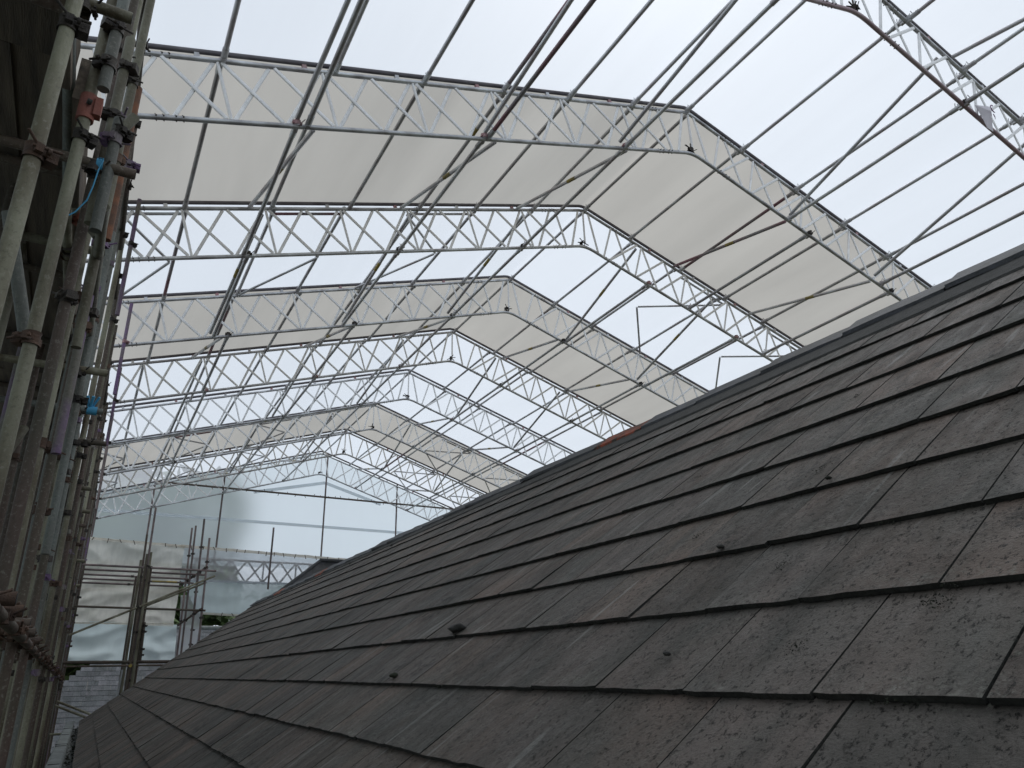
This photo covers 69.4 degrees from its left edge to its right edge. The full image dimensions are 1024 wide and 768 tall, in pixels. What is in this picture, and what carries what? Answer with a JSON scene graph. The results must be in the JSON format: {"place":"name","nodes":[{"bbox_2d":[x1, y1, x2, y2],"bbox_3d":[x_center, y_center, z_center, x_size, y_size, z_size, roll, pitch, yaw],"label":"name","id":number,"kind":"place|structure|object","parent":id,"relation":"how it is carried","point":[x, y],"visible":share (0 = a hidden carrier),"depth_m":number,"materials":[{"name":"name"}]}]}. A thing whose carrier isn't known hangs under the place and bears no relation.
{"place":"outdoors","nodes":[
{"label":"outdoors","id":0,"kind":"place"},
{"bbox_2d":[34,626,221,755],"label":"slate roof","id":1,"kind":"structure","parent":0,"point":[90,689],"depth_m":20.21,"materials":[{"name":"stone"}]},
{"bbox_2d":[180,544,345,616],"bbox_3d":[-7.053,5.898,21.586,5.101,2.089,0.212,11,-25,-27],"label":"cloth screen","id":2,"kind":"object","parent":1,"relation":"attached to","point":[236,585],"visible":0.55,"depth_m":21.30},
{"bbox_2d":[178,595,201,654],"bbox_3d":[-8.727,6.571,19.961,0.600,1.670,0.051,10,-25,-26],"label":"cloth flap","id":3,"kind":"object","parent":2,"relation":"hanging from","point":[186,641],"visible":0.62,"depth_m":20.02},
{"bbox_2d":[119,560,141,694],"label":"scaffold tube","id":4,"kind":"object","parent":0,"point":[130,627],"visible":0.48,"depth_m":16.77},
{"bbox_2d":[63,660,169,663],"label":"scaffold tube","id":5,"kind":"object","parent":4,"relation":"attached to","point":[117,662],"visible":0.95,"depth_m":15.91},
{"bbox_2d":[198,538,210,640],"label":"scaffold tube","id":6,"kind":"object","parent":5,"relation":"attached to","point":[201,617],"visible":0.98,"depth_m":17.21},
{"bbox_2d":[81,563,215,571],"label":"scaffold tube","id":7,"kind":"object","parent":6,"relation":"attached to","point":[142,567],"visible":0.94,"depth_m":16.82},
{"bbox_2d":[54,537,191,660],"bbox_3d":[-10.511,5.686,19.634,3.400,3.155,0.300,11,-25,-27],"label":"cloth screen","id":8,"kind":"object","parent":7,"relation":"hanging from","point":[104,641],"visible":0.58,"depth_m":19.77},
{"bbox_2d":[128,508,156,688],"bbox_3d":[-8.256,4.977,16.506,0.134,4.470,0.143,11,-25,-27],"label":"scaffold tube","id":9,"kind":"object","parent":7,"relation":"attached to","point":[152,529],"visible":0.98,"depth_m":16.84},
{"bbox_2d":[125,554,147,689],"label":"scaffold tube","id":10,"kind":"object","parent":9,"relation":"attached to","point":[135,632],"visible":0.94,"depth_m":16.33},
{"bbox_2d":[96,451,453,520],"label":"roof arch","id":11,"kind":"structure","parent":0,"point":[259,485],"depth_m":23.71,"materials":[{"name":"metal"}]},
{"bbox_2d":[153,481,452,509],"bbox_3d":[-5.739,3.789,24.508,11.200,0.182,0.060,11,-25,-27],"label":"gable rail","id":12,"kind":"object","parent":11,"relation":"attached to","point":[320,496],"visible":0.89,"depth_m":24.03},
{"bbox_2d":[320,457,328,555],"bbox_3d":[-6.111,4.207,24.126,0.110,4.000,0.123,11,-25,-27],"label":"gable post","id":13,"kind":"object","parent":11,"relation":"attached to","point":[324,510],"visible":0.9,"depth_m":24.14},
{"bbox_2d":[82,453,449,560],"bbox_3d":[-6.413,4.088,24.160,15.000,3.863,0.068,11,-25,-27],"label":"gable sheet","id":14,"kind":"object","parent":13,"relation":"attached to","point":[249,520],"visible":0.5,"depth_m":23.56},
{"bbox_2d":[89,428,486,504],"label":"roof arch","id":15,"kind":"structure","parent":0,"point":[276,465],"depth_m":21.52,"materials":[{"name":"metal"}]},
{"bbox_2d":[97,430,485,507],"bbox_3d":[-5.694,2.854,23.326,14.239,2.286,2.570,11,-25,-27],"label":"roof sheet","id":16,"kind":"object","parent":15,"relation":"on","point":[141,476],"visible":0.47,"depth_m":23.71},
{"bbox_2d":[78,402,526,487],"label":"roof arch","id":17,"kind":"structure","parent":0,"point":[129,469],"depth_m":19.41,"materials":[{"name":"metal"}]},
{"bbox_2d":[79,405,525,492],"bbox_3d":[-4.440,1.983,21.259,14.239,2.284,2.570,11,-25,-27],"label":"roof sheet","id":18,"kind":"object","parent":17,"relation":"on","point":[150,452],"visible":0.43,"depth_m":21.57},
{"bbox_2d":[80,371,572,473],"bbox_3d":[-3.186,1.111,19.191,14.239,2.282,2.570,11,-25,-27],"label":"roof sheet","id":19,"kind":"object","parent":17,"relation":"on","point":[162,420],"visible":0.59,"depth_m":19.30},
{"bbox_2d":[82,369,574,465],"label":"roof arch","id":20,"kind":"structure","parent":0,"point":[269,419],"depth_m":17.19,"materials":[{"name":"metal"}]},
{"bbox_2d":[112,0,241,492],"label":"purlin","id":21,"kind":"object","parent":20,"relation":"attached to","point":[223,57],"visible":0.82,"depth_m":8.32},
{"bbox_2d":[87,330,632,451],"bbox_3d":[-1.932,0.243,17.123,14.239,2.287,2.570,11,-25,-27],"label":"roof sheet","id":22,"kind":"object","parent":20,"relation":"on","point":[509,404],"visible":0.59,"depth_m":17.21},
{"bbox_2d":[85,328,635,439],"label":"roof arch","id":23,"kind":"structure","parent":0,"point":[182,393],"depth_m":15.04,"materials":[{"name":"metal"}]},
{"bbox_2d":[97,275,708,405],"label":"roof arch","id":24,"kind":"structure","parent":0,"point":[303,328],"depth_m":12.86,"materials":[{"name":"metal"}]},
{"bbox_2d":[113,303,132,394],"bbox_3d":[-5.444,-0.506,10.385,0.111,1.400,0.111,-17,-26,33],"label":"arch leg","id":25,"kind":"object","parent":24,"relation":"attached to","point":[125,341],"visible":1,"depth_m":10.37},
{"bbox_2d":[94,278,705,424],"bbox_3d":[-0.678,-0.630,15.056,14.239,2.282,2.570,11,-25,-27],"label":"roof sheet","id":26,"kind":"object","parent":24,"relation":"attached to","point":[568,367],"visible":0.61,"depth_m":15.02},
{"bbox_2d":[349,0,935,465],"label":"purlin","id":27,"kind":"object","parent":24,"relation":"attached to","point":[911,16],"visible":0.98,"depth_m":10.92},
{"bbox_2d":[86,200,803,361],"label":"roof arch","id":28,"kind":"structure","parent":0,"point":[177,210],"depth_m":10.55,"materials":[{"name":"metal"}]},
{"bbox_2d":[123,212,180,295],"bbox_3d":[-4.843,-1.611,9.724,0.634,0.229,2.428,11,-25,-27],"label":"bay brace","id":29,"kind":"object","parent":28,"relation":"attached to","point":[156,249],"visible":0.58,"depth_m":9.51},
{"bbox_2d":[151,0,364,507],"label":"purlin","id":30,"kind":"object","parent":28,"relation":"attached to","point":[333,65],"visible":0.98,"depth_m":7.84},
{"bbox_2d":[247,130,314,208],"bbox_3d":[-2.608,-2.334,8.215,0.052,0.676,2.491,13,-26,-31],"label":"brace tube","id":31,"kind":"object","parent":28,"relation":"attached to","point":[300,145],"visible":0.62,"depth_m":7.82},
{"bbox_2d":[238,212,342,295],"bbox_3d":[-3.270,-1.852,10.781,0.911,0.317,2.431,11,-25,-27],"label":"bay brace","id":32,"kind":"object","parent":28,"relation":"attached to","point":[298,266],"visible":0.68,"depth_m":11.10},
{"bbox_2d":[342,214,410,321],"bbox_3d":[-2.133,-1.729,11.442,0.052,0.676,2.491,13,-26,-31],"label":"brace tube","id":33,"kind":"object","parent":28,"relation":"attached to","point":[374,271],"visible":0.95,"depth_m":11.42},
{"bbox_2d":[227,0,567,471],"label":"purlin","id":34,"kind":"object","parent":28,"relation":"attached to","point":[506,86],"visible":0.66,"depth_m":9.48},
{"bbox_2d":[81,204,801,389],"bbox_3d":[0.576,-1.500,12.989,14.239,2.283,2.570,11,-25,-27],"label":"roof sheet","id":35,"kind":"object","parent":28,"relation":"on","point":[555,274],"visible":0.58,"depth_m":12.75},
{"bbox_2d":[400,142,496,209],"bbox_3d":[-0.879,-2.599,9.375,0.052,0.676,2.491,13,-26,-31],"label":"brace tube","id":36,"kind":"object","parent":28,"relation":"attached to","point":[454,170],"visible":1,"depth_m":9.30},
{"bbox_2d":[259,0,654,465],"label":"purlin","id":37,"kind":"object","parent":28,"relation":"attached to","point":[571,94],"visible":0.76,"depth_m":10.26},
{"bbox_2d":[516,151,627,209],"bbox_3d":[0.764,-2.851,10.477,0.052,0.676,2.491,13,-26,-31],"label":"brace tube","id":38,"kind":"object","parent":28,"relation":"attached to","point":[592,168],"visible":0.97,"depth_m":10.41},
{"bbox_2d":[378,26,1023,478],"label":"purlin","id":39,"kind":"object","parent":28,"relation":"attached to","point":[934,94],"visible":0.96,"depth_m":11.06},
{"bbox_2d":[430,182,1023,501],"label":"purlin","id":40,"kind":"object","parent":28,"relation":"attached to","point":[880,259],"visible":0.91,"depth_m":13.12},
{"bbox_2d":[673,220,785,267],"bbox_3d":[3.381,-2.197,11.789,0.052,0.675,2.489,9,-24,-24],"label":"brace tube","id":41,"kind":"object","parent":28,"relation":"attached to","point":[734,242],"visible":1,"depth_m":11.61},
{"bbox_2d":[748,280,870,314],"bbox_3d":[4.878,-1.420,12.370,0.052,0.675,2.489,9,-24,-24],"label":"brace tube","id":42,"kind":"object","parent":28,"relation":"attached to","point":[814,296],"visible":1,"depth_m":12.19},
{"bbox_2d":[81,36,932,300],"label":"roof arch","id":43,"kind":"structure","parent":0,"point":[726,140],"depth_m":8.22,"materials":[{"name":"metal"}]},
{"bbox_2d":[76,41,926,345],"bbox_3d":[1.829,-2.370,10.921,14.239,2.285,2.570,11,-25,-27],"label":"roof sheet","id":44,"kind":"object","parent":43,"relation":"on","point":[236,161],"visible":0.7,"depth_m":10.16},
{"bbox_2d":[45,243,1023,767],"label":"slate roofed house","id":45,"kind":"structure","parent":0,"point":[863,607],"depth_m":2.15,"materials":[{"name":"black"}]},
{"bbox_2d":[278,558,343,590],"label":"hipped cross roof","id":46,"kind":"structure","parent":45,"relation":"on","point":[320,564],"depth_m":19.49,"materials":[{"name":"tile"}]},
{"bbox_2d":[803,0,1023,160],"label":"roof arch","id":47,"kind":"structure","parent":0,"point":[921,33],"depth_m":8.55,"materials":[{"name":"metal"}]},
{"bbox_2d":[154,0,368,483],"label":"purlin","id":48,"kind":"object","parent":47,"relation":"attached to","point":[303,132],"visible":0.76,"depth_m":9.47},
{"bbox_2d":[295,0,350,118],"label":"brace tube","id":49,"kind":"object","parent":47,"relation":"attached to","point":[333,34],"visible":1,"depth_m":6.52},
{"bbox_2d":[191,0,474,478],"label":"purlin","id":50,"kind":"object","parent":47,"relation":"attached to","point":[428,74],"visible":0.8,"depth_m":9.34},
{"bbox_2d":[222,0,595,493],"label":"purlin","id":51,"kind":"object","parent":47,"relation":"attached to","point":[546,61],"visible":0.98,"depth_m":8.87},
{"bbox_2d":[483,0,573,132],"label":"brace tube","id":52,"kind":"object","parent":51,"relation":"attached to","point":[560,16],"visible":1,"depth_m":7.53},
{"bbox_2d":[292,0,731,459],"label":"purlin","id":53,"kind":"object","parent":47,"relation":"attached to","point":[634,102],"visible":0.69,"depth_m":10.61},
{"bbox_2d":[282,0,779,481],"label":"purlin","id":54,"kind":"object","parent":47,"relation":"attached to","point":[733,41],"visible":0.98,"depth_m":9.91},
{"bbox_2d":[89,0,1023,285],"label":"roof sheet","id":55,"kind":"object","parent":47,"relation":"on","point":[801,52],"visible":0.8,"depth_m":9.21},
{"bbox_2d":[323,0,806,453],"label":"purlin","id":56,"kind":"object","parent":47,"relation":"attached to","point":[690,107],"visible":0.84,"depth_m":11.34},
{"bbox_2d":[618,0,737,142],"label":"brace tube","id":57,"kind":"object","parent":47,"relation":"attached to","point":[682,64],"visible":1,"depth_m":8.50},
{"bbox_2d":[354,62,1023,488],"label":"purlin","id":58,"kind":"object","parent":47,"relation":"attached to","point":[968,100],"visible":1,"depth_m":10.86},
{"bbox_2d":[788,57,938,215],"bbox_3d":[4.503,-3.137,9.671,0.048,0.675,2.489,9,-24,-24],"label":"brace tube","id":59,"kind":"object","parent":58,"relation":"attached to","point":[867,132],"visible":0.9,"depth_m":9.59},
{"bbox_2d":[404,113,1023,488],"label":"purlin","id":60,"kind":"object","parent":47,"relation":"attached to","point":[925,174],"visible":0.96,"depth_m":12.01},
{"bbox_2d":[406,210,1023,510],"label":"purlin","id":61,"kind":"object","parent":47,"relation":"attached to","point":[882,295],"visible":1,"depth_m":12.79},
{"bbox_2d":[873,143,1023,276],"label":"brace tube","id":62,"kind":"object","parent":47,"relation":"attached to","point":[956,203],"visible":1,"depth_m":10.19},
{"bbox_2d":[891,0,1023,116],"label":"roof sheet","id":63,"kind":"object","parent":47,"relation":"on","point":[951,27],"visible":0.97,"depth_m":8.58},
{"bbox_2d":[951,17,1023,58],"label":"brace tube","id":64,"kind":"object","parent":47,"relation":"attached to","point":[989,37],"visible":1,"depth_m":8.35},
{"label":"ground","id":65,"kind":"structure","parent":0,"visible":0},
{"bbox_2d":[0,242,26,350],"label":"scaffold standard","id":66,"kind":"object","parent":65,"relation":"on","point":[4,319],"visible":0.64,"depth_m":4.07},
{"bbox_2d":[0,397,36,556],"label":"scaffold standard","id":67,"kind":"object","parent":65,"relation":"on","point":[12,495],"visible":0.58,"depth_m":6.12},
{"bbox_2d":[0,343,44,535],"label":"scaffold standard","id":68,"kind":"object","parent":65,"relation":"on","point":[16,454],"visible":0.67,"depth_m":5.13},
{"bbox_2d":[0,460,58,737],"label":"scaffold standard","id":69,"kind":"object","parent":65,"relation":"on","point":[28,598],"visible":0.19,"depth_m":7.27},
{"bbox_2d":[0,348,72,722],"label":"scaffold standard","id":70,"kind":"object","parent":65,"relation":"on","point":[24,585],"visible":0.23,"depth_m":4.00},
{"bbox_2d":[0,347,83,745],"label":"scaffold standard","id":71,"kind":"object","parent":65,"relation":"on","point":[50,559],"visible":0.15,"depth_m":5.16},
{"bbox_2d":[0,0,91,318],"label":"scaffold standard","id":72,"kind":"object","parent":65,"relation":"on","point":[36,154],"visible":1,"depth_m":2.25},
{"bbox_2d":[62,38,75,179],"bbox_3d":[-1.508,-1.527,2.526,0.048,0.047,3.500,11,-25,-27],"label":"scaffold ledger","id":73,"kind":"object","parent":72,"relation":"attached to","point":[66,115],"depth_m":3.26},
{"bbox_2d":[59,0,80,89],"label":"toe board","id":74,"kind":"object","parent":73,"relation":"on","point":[67,82],"visible":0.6,"depth_m":3.02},
{"bbox_2d":[80,0,132,24],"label":"scaffold transom","id":75,"kind":"object","parent":74,"relation":"attached to","point":[95,8],"visible":0.8,"depth_m":2.98,"materials":[{"name":"black"}]},
{"bbox_3d":[-1.188,-2.327,0.757,1.233,0.047,0.048,11,-25,-27],"label":"scaffold transom","id":76,"kind":"object","parent":74,"relation":"attached to","visible":0},
{"bbox_2d":[0,0,58,54],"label":"scaffold board","id":77,"kind":"object","parent":76,"relation":"on","point":[27,25],"visible":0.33,"depth_m":2.98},
{"bbox_2d":[93,0,149,516],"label":"scaffold ledger","id":78,"kind":"object","parent":72,"relation":"attached to","point":[123,214],"visible":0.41,"depth_m":7.22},
{"bbox_2d":[115,198,141,315],"bbox_3d":[-4.281,-1.440,8.288,0.111,1.500,0.111,-17,-26,33],"label":"arch leg","id":79,"kind":"object","parent":78,"relation":"attached to","point":[131,244],"visible":1,"depth_m":8.27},
{"bbox_2d":[13,379,92,764],"bbox_3d":[-4.275,4.109,6.098,0.135,8.973,0.139,-1,-22,-2],"label":"scaffold standard","id":80,"kind":"object","parent":65,"relation":"on","point":[69,531],"visible":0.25,"depth_m":7.10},
{"bbox_2d":[59,207,77,506],"bbox_3d":[-6.116,1.859,10.300,0.144,0.078,16.201,10,-25,-27],"label":"scaffold ledger","id":81,"kind":"object","parent":80,"relation":"attached to","point":[67,241],"visible":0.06,"depth_m":4.03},
{"bbox_2d":[71,58,91,324],"bbox_3d":[-2.786,-0.655,4.727,0.038,0.220,3.860,11,-25,-27],"label":"toe board","id":82,"kind":"object","parent":81,"relation":"on","point":[79,89],"visible":0.29,"depth_m":3.26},
{"bbox_2d":[0,0,116,503],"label":"scaffold standard","id":83,"kind":"object","parent":65,"relation":"on","point":[28,340],"visible":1,"depth_m":2.79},
{"bbox_2d":[1,210,29,331],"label":"brace tube","id":84,"kind":"object","parent":83,"relation":"attached to","point":[20,298],"visible":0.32,"depth_m":2.89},
{"bbox_2d":[75,91,103,125],"bbox_3d":[-1.782,-1.164,3.130,0.094,0.125,0.080,-11,-24,22],"label":"red sleeve","id":85,"kind":"object","parent":83,"relation":"attached to","point":[90,106],"visible":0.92,"depth_m":3.11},
{"bbox_2d":[89,0,133,93],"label":"scaffold standard","id":86,"kind":"object","parent":83,"relation":"attached to","point":[105,63],"visible":0.96,"depth_m":3.20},
{"bbox_2d":[6,215,119,767],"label":"scaffold standard","id":87,"kind":"object","parent":65,"relation":"on","point":[75,444],"visible":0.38,"depth_m":6.30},
{"bbox_2d":[32,448,97,767],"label":"scaffold standard","id":88,"kind":"object","parent":65,"relation":"on","point":[51,678],"visible":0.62,"depth_m":10.30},
{"bbox_2d":[45,561,85,765],"bbox_3d":[-9.611,8.075,15.224,0.138,8.734,0.147,11,-25,-27],"label":"scaffold standard","id":89,"kind":"object","parent":65,"relation":"on","point":[64,669],"visible":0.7,"depth_m":16.06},
{"bbox_2d":[0,51,134,670],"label":"scaffold standard","id":90,"kind":"object","parent":65,"relation":"on","point":[47,513],"visible":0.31,"depth_m":4.33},
{"bbox_2d":[0,128,136,767],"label":"scaffold standard","id":91,"kind":"object","parent":65,"relation":"on","point":[20,673],"visible":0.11,"depth_m":4.53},
{"bbox_2d":[0,589,65,680],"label":"scaffold ledger","id":92,"kind":"object","parent":91,"relation":"attached to","point":[11,629],"visible":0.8,"depth_m":3.54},
{"bbox_2d":[84,204,109,344],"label":"brace tube","id":93,"kind":"object","parent":91,"relation":"attached to","point":[99,245],"visible":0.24,"depth_m":3.80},
{"bbox_2d":[51,284,100,454],"bbox_3d":[-2.464,-0.438,4.286,0.133,1.750,0.134,-7,-23,13],"label":"scaffold standard","id":94,"kind":"object","parent":93,"relation":"attached to","point":[64,413],"visible":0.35,"depth_m":4.08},
{"bbox_2d":[106,86,142,241],"bbox_3d":[-2.422,-1.392,4.611,0.048,1.160,0.048,11,-25,-27],"label":"scaffold standard","id":95,"kind":"object","parent":94,"relation":"attached to","point":[117,194],"visible":0.5,"depth_m":4.51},
{"bbox_2d":[41,231,115,554],"bbox_3d":[-2.863,-0.038,4.914,0.143,2.300,0.131,11,-25,-27],"label":"scaffold standard","id":96,"kind":"object","parent":93,"relation":"attached to","point":[78,399],"visible":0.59,"depth_m":4.79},
{"bbox_2d":[0,353,107,378],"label":"scaffold transom","id":97,"kind":"object","parent":96,"relation":"attached to","point":[84,370],"visible":0.64,"depth_m":4.77,"materials":[{"name":"black"}]},
{"bbox_2d":[89,116,130,233],"bbox_3d":[-1.857,-0.961,3.394,0.111,0.620,0.111,3,-22,-11],"label":"scaffold standard","id":98,"kind":"object","parent":93,"relation":"attached to","point":[111,140],"visible":1,"depth_m":3.36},
{"bbox_2d":[0,133,136,179],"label":"scaffold transom","id":99,"kind":"object","parent":98,"relation":"attached to","point":[89,166],"visible":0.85,"depth_m":3.34,"materials":[{"name":"black"}]},
{"bbox_2d":[115,113,139,143],"bbox_3d":[-1.841,-1.222,3.496,0.107,0.160,0.118,-10,-23,19],"label":"tube stub","id":100,"kind":"object","parent":98,"relation":"attached to","point":[128,123],"visible":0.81,"depth_m":3.50,"materials":[{"name":"black"}]},
{"bbox_2d":[84,36,139,225],"bbox_3d":[-1.946,-1.250,3.607,0.136,1.120,0.138,11,-25,-27],"label":"scaffold standard","id":101,"kind":"object","parent":93,"relation":"attached to","point":[127,67],"visible":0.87,"depth_m":3.65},
{"bbox_2d":[70,0,154,349],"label":"scaffold standard","id":102,"kind":"object","parent":93,"relation":"attached to","point":[88,288],"visible":0.56,"depth_m":4.03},
{"bbox_2d":[0,0,138,590],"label":"scaffold standard","id":103,"kind":"object","parent":65,"relation":"on","point":[67,296],"visible":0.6,"depth_m":3.26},
{"bbox_2d":[13,238,125,767],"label":"scaffold standard","id":104,"kind":"object","parent":65,"relation":"on","point":[53,585],"visible":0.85,"depth_m":6.63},
{"bbox_2d":[21,284,120,767],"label":"scaffold standard","id":105,"kind":"object","parent":65,"relation":"on","point":[68,541],"visible":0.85,"depth_m":7.57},
{"bbox_2d":[0,0,142,649],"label":"scaffold standard","id":106,"kind":"object","parent":65,"relation":"on","point":[45,443],"visible":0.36,"depth_m":3.67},
{"bbox_2d":[26,316,116,767],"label":"scaffold standard","id":107,"kind":"object","parent":65,"relation":"on","point":[64,586],"visible":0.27,"depth_m":8.03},
{"bbox_2d":[39,433,104,767],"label":"scaffold standard","id":108,"kind":"object","parent":65,"relation":"on","point":[67,627],"visible":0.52,"depth_m":12.57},
{"bbox_2d":[36,402,108,767],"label":"scaffold standard","id":109,"kind":"object","parent":65,"relation":"on","point":[67,613],"visible":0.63,"depth_m":11.12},
{"bbox_2d":[29,325,117,767],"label":"scaffold standard","id":110,"kind":"object","parent":65,"relation":"on","point":[93,447],"visible":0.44,"depth_m":8.61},
{"bbox_2d":[47,472,235,688],"bbox_3d":[-16.366,9.295,27.608,10.969,16.311,13.357,-14,-25,28],"label":"tree","id":111,"kind":"object","parent":65,"relation":"on","point":[209,620],"depth_m":27.84,"materials":[{"name":"green plant"}]},
{"bbox_3d":[-3.189,1.801,2.102,0.048,10.200,0.048,11,-25,-27],"label":"scaffold standard","id":112,"kind":"object","parent":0,"visible":0},
{"bbox_2d":[0,152,61,177],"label":"scaffold transom","id":113,"kind":"object","parent":112,"relation":"attached to","point":[9,159],"depth_m":3.67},
{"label":"scaffold standard","id":114,"kind":"object","parent":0,"visible":0},
{"bbox_2d":[23,263,62,277],"bbox_3d":[-3.346,-0.787,4.418,1.228,0.047,0.048,11,-25,-27],"label":"scaffold transom","id":115,"kind":"object","parent":114,"relation":"attached to","point":[35,269],"depth_m":4.60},
{"bbox_2d":[0,40,31,369],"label":"scaffold board","id":116,"kind":"object","parent":115,"relation":"on","point":[8,127],"visible":0.4,"depth_m":3.55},
{"bbox_2d":[11,43,75,375],"bbox_3d":[-2.924,-0.757,4.686,0.235,0.038,3.896,11,-25,-27],"label":"scaffold board","id":117,"kind":"object","parent":115,"relation":"on","point":[30,66],"visible":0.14,"depth_m":3.77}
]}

